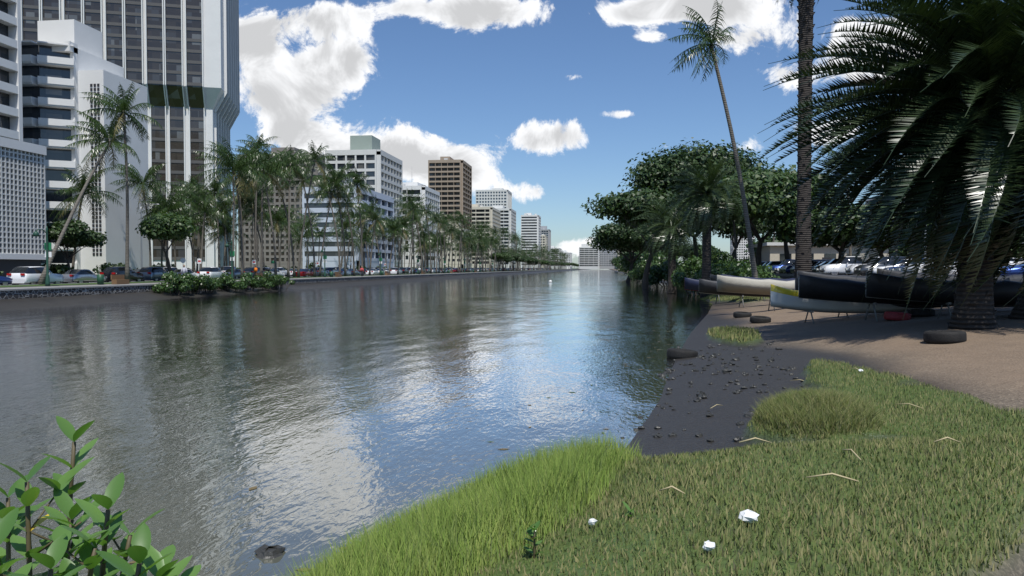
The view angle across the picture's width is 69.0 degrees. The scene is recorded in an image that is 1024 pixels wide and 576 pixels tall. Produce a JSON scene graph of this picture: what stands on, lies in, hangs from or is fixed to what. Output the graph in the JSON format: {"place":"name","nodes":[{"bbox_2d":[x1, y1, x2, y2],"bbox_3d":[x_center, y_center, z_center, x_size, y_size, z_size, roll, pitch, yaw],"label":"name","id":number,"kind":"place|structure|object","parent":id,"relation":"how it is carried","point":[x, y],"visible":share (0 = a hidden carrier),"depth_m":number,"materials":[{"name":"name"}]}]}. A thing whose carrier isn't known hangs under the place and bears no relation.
{"place":"outdoors","nodes":[
{"label":"outdoors","id":0,"kind":"place"},
{"bbox_2d":[0,0,239,276],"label":"buildings","id":1,"kind":"structure","parent":0,"point":[176,62],"depth_m":115.46,"materials":[{"name":"grey concrete"}]},
{"bbox_2d":[0,268,584,309],"bbox_3d":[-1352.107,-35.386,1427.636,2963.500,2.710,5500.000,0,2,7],"label":"bank","id":2,"kind":"structure","parent":0,"point":[21,296],"depth_m":65.90,"materials":[{"name":"concrete"}]},
{"bbox_2d":[152,271,295,292],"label":"shrubs","id":3,"kind":"object","parent":2,"relation":"on","point":[186,280],"visible":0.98,"depth_m":74.51,"materials":[{"name":"green plant"}]},
{"bbox_2d":[0,266,551,284],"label":"parked cars","id":4,"kind":"object","parent":2,"relation":"on","point":[24,275],"visible":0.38,"depth_m":81.22,"materials":[{"name":"white"}]},
{"bbox_2d":[33,204,532,285],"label":"bank street furniture","id":5,"kind":"object","parent":2,"relation":"on","point":[118,279],"visible":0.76,"depth_m":89.76,"materials":[{"name":"grey metal"}]},
{"bbox_2d":[0,218,578,274],"bbox_3d":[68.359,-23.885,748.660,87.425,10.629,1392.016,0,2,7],"label":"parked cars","id":6,"kind":"object","parent":2,"relation":"on","point":[77,234],"visible":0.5,"depth_m":88.74,"materials":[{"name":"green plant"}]},
{"bbox_2d":[37,110,578,295],"bbox_3d":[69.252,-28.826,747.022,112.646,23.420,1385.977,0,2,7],"label":"palm trunks","id":7,"kind":"object","parent":2,"relation":"on","point":[42,279],"visible":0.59,"depth_m":124.12,"materials":[{"name":"brown plant"}]},
{"bbox_2d":[60,113,483,256],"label":"palm fronds","id":8,"kind":"object","parent":7,"relation":"attached to","point":[242,186],"visible":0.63,"depth_m":115.29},
{"bbox_2d":[48,82,569,264],"bbox_3d":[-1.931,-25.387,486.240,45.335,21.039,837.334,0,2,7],"label":"palm trees","id":9,"kind":"object","parent":7,"relation":"attached to","point":[242,162],"visible":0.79,"depth_m":121.37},
{"bbox_2d":[135,210,577,265],"bbox_3d":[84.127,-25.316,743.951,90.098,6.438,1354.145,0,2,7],"label":"light tree leaves","id":10,"kind":"object","parent":7,"relation":"attached to","point":[170,225],"visible":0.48,"depth_m":79.72,"materials":[{"name":"green plant"}]},
{"bbox_2d":[0,269,711,575],"bbox_3d":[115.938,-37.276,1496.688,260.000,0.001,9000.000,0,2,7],"label":"canal water","id":11,"kind":"structure","parent":0,"point":[316,416],"depth_m":15.92,"materials":[{"name":"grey liquid"}]},
{"bbox_2d":[128,320,669,570],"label":"floating leaves","id":12,"kind":"object","parent":11,"relation":"on","point":[255,487],"visible":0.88,"depth_m":11.13,"materials":[{"name":"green plant"}]},
{"bbox_2d":[237,135,904,268],"bbox_3d":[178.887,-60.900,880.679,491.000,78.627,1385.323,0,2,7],"label":"buildings","id":13,"kind":"structure","parent":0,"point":[449,188],"depth_m":359.90,"materials":[{"name":"white paint"}]},
{"bbox_2d":[230,0,1003,267],"label":"sky","id":14,"kind":"structure","parent":0,"point":[548,103],"materials":[{"name":"blue"}]},
{"bbox_2d":[396,358,1023,575],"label":"lawn","id":15,"kind":"structure","parent":0,"point":[1005,438],"depth_m":5.00,"materials":[{"name":"green plant"}]},
{"bbox_2d":[458,269,1023,575],"bbox_3d":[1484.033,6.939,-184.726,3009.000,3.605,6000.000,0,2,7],"label":"bank ground","id":16,"kind":"structure","parent":0,"point":[986,365],"depth_m":13.46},
{"bbox_2d":[0,416,636,575],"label":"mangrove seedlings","id":17,"kind":"object","parent":16,"relation":"on","point":[58,545],"visible":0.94,"depth_m":2.03,"materials":[{"name":"green plant"}]},
{"bbox_2d":[259,431,659,575],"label":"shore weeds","id":18,"kind":"object","parent":16,"relation":"on","point":[496,511],"visible":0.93,"depth_m":5.05,"materials":[{"name":"green plant"}]},
{"bbox_2d":[254,341,815,558],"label":"shore rocks","id":19,"kind":"object","parent":16,"relation":"on","point":[264,551],"visible":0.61,"depth_m":15.44,"materials":[{"name":"grey stone"}]},
{"bbox_2d":[614,250,779,293],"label":"bushes","id":20,"kind":"object","parent":16,"relation":"on","point":[720,265],"visible":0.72,"depth_m":78.26,"materials":[{"name":"green plant"}]},
{"bbox_2d":[676,287,769,342],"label":"grass","id":21,"kind":"structure","parent":16,"relation":"on","point":[742,334],"depth_m":27.24,"materials":[{"name":"green plant"}]},
{"bbox_2d":[588,368,960,551],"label":"litter","id":22,"kind":"object","parent":16,"relation":"on","point":[748,516],"visible":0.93,"depth_m":4.92,"materials":[{"name":"white paper"}]},
{"bbox_2d":[667,309,966,358],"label":"tyres","id":23,"kind":"object","parent":16,"relation":"on","point":[944,336],"visible":0.96,"depth_m":22.22,"materials":[{"name":"rubber"}]},
{"bbox_2d":[750,386,885,439],"bbox_3d":[4.297,1.700,10.510,1.822,0.656,2.228,0,2,7],"label":"tussock","id":24,"kind":"object","parent":16,"relation":"on","point":[806,410],"visible":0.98,"depth_m":9.98,"materials":[{"name":"green plant"}]},
{"bbox_2d":[773,273,865,276],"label":"parking lot","id":25,"kind":"structure","parent":16,"relation":"on","point":[780,274],"depth_m":82.72,"materials":[{"name":"grey asphalt"}]},
{"bbox_2d":[733,256,1023,275],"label":"parked cars","id":26,"kind":"object","parent":25,"relation":"on","point":[823,266],"visible":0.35,"depth_m":67.89,"materials":[{"name":"white"}]},
{"bbox_2d":[617,0,1023,329],"bbox_3d":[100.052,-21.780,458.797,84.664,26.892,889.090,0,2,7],"label":"tree trunks","id":27,"kind":"object","parent":16,"relation":"on","point":[976,311],"visible":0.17,"depth_m":51.44,"materials":[{"name":"brown plant"}]},
{"bbox_2d":[627,157,751,267],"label":"palm fronds","id":28,"kind":"object","parent":27,"relation":"attached to","point":[690,207],"visible":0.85,"depth_m":66.22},
{"bbox_2d":[668,0,886,195],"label":"palm fronds","id":29,"kind":"object","parent":27,"relation":"attached to","point":[699,35],"visible":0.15,"depth_m":59.61,"materials":[{"name":"green plant"}]},
{"bbox_2d":[664,162,910,256],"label":"light tree leaves","id":30,"kind":"object","parent":27,"relation":"attached to","point":[764,190],"visible":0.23,"depth_m":74.57,"materials":[{"name":"green plant"}]},
{"bbox_2d":[581,137,1023,265],"bbox_3d":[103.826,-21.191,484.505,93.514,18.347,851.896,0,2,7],"label":"bank tree leaves","id":31,"kind":"object","parent":27,"relation":"on","point":[618,235],"visible":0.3,"depth_m":96.57,"materials":[{"name":"green plant"}]},
{"bbox_2d":[748,0,1023,317],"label":"palm fronds","id":32,"kind":"object","parent":27,"relation":"on","point":[966,34],"visible":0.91,"depth_m":21.56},
{"bbox_2d":[753,225,926,261],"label":"park building","id":33,"kind":"structure","parent":16,"relation":"on","point":[772,251],"depth_m":118.27,"materials":[{"name":"beige paint"}]},
{"bbox_2d":[684,268,1022,323],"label":"canoes","id":34,"kind":"object","parent":16,"relation":"on","point":[810,292],"visible":0.85,"depth_m":29.02,"materials":[{"name":"painted fibreglass"},{"name":"plastic"}]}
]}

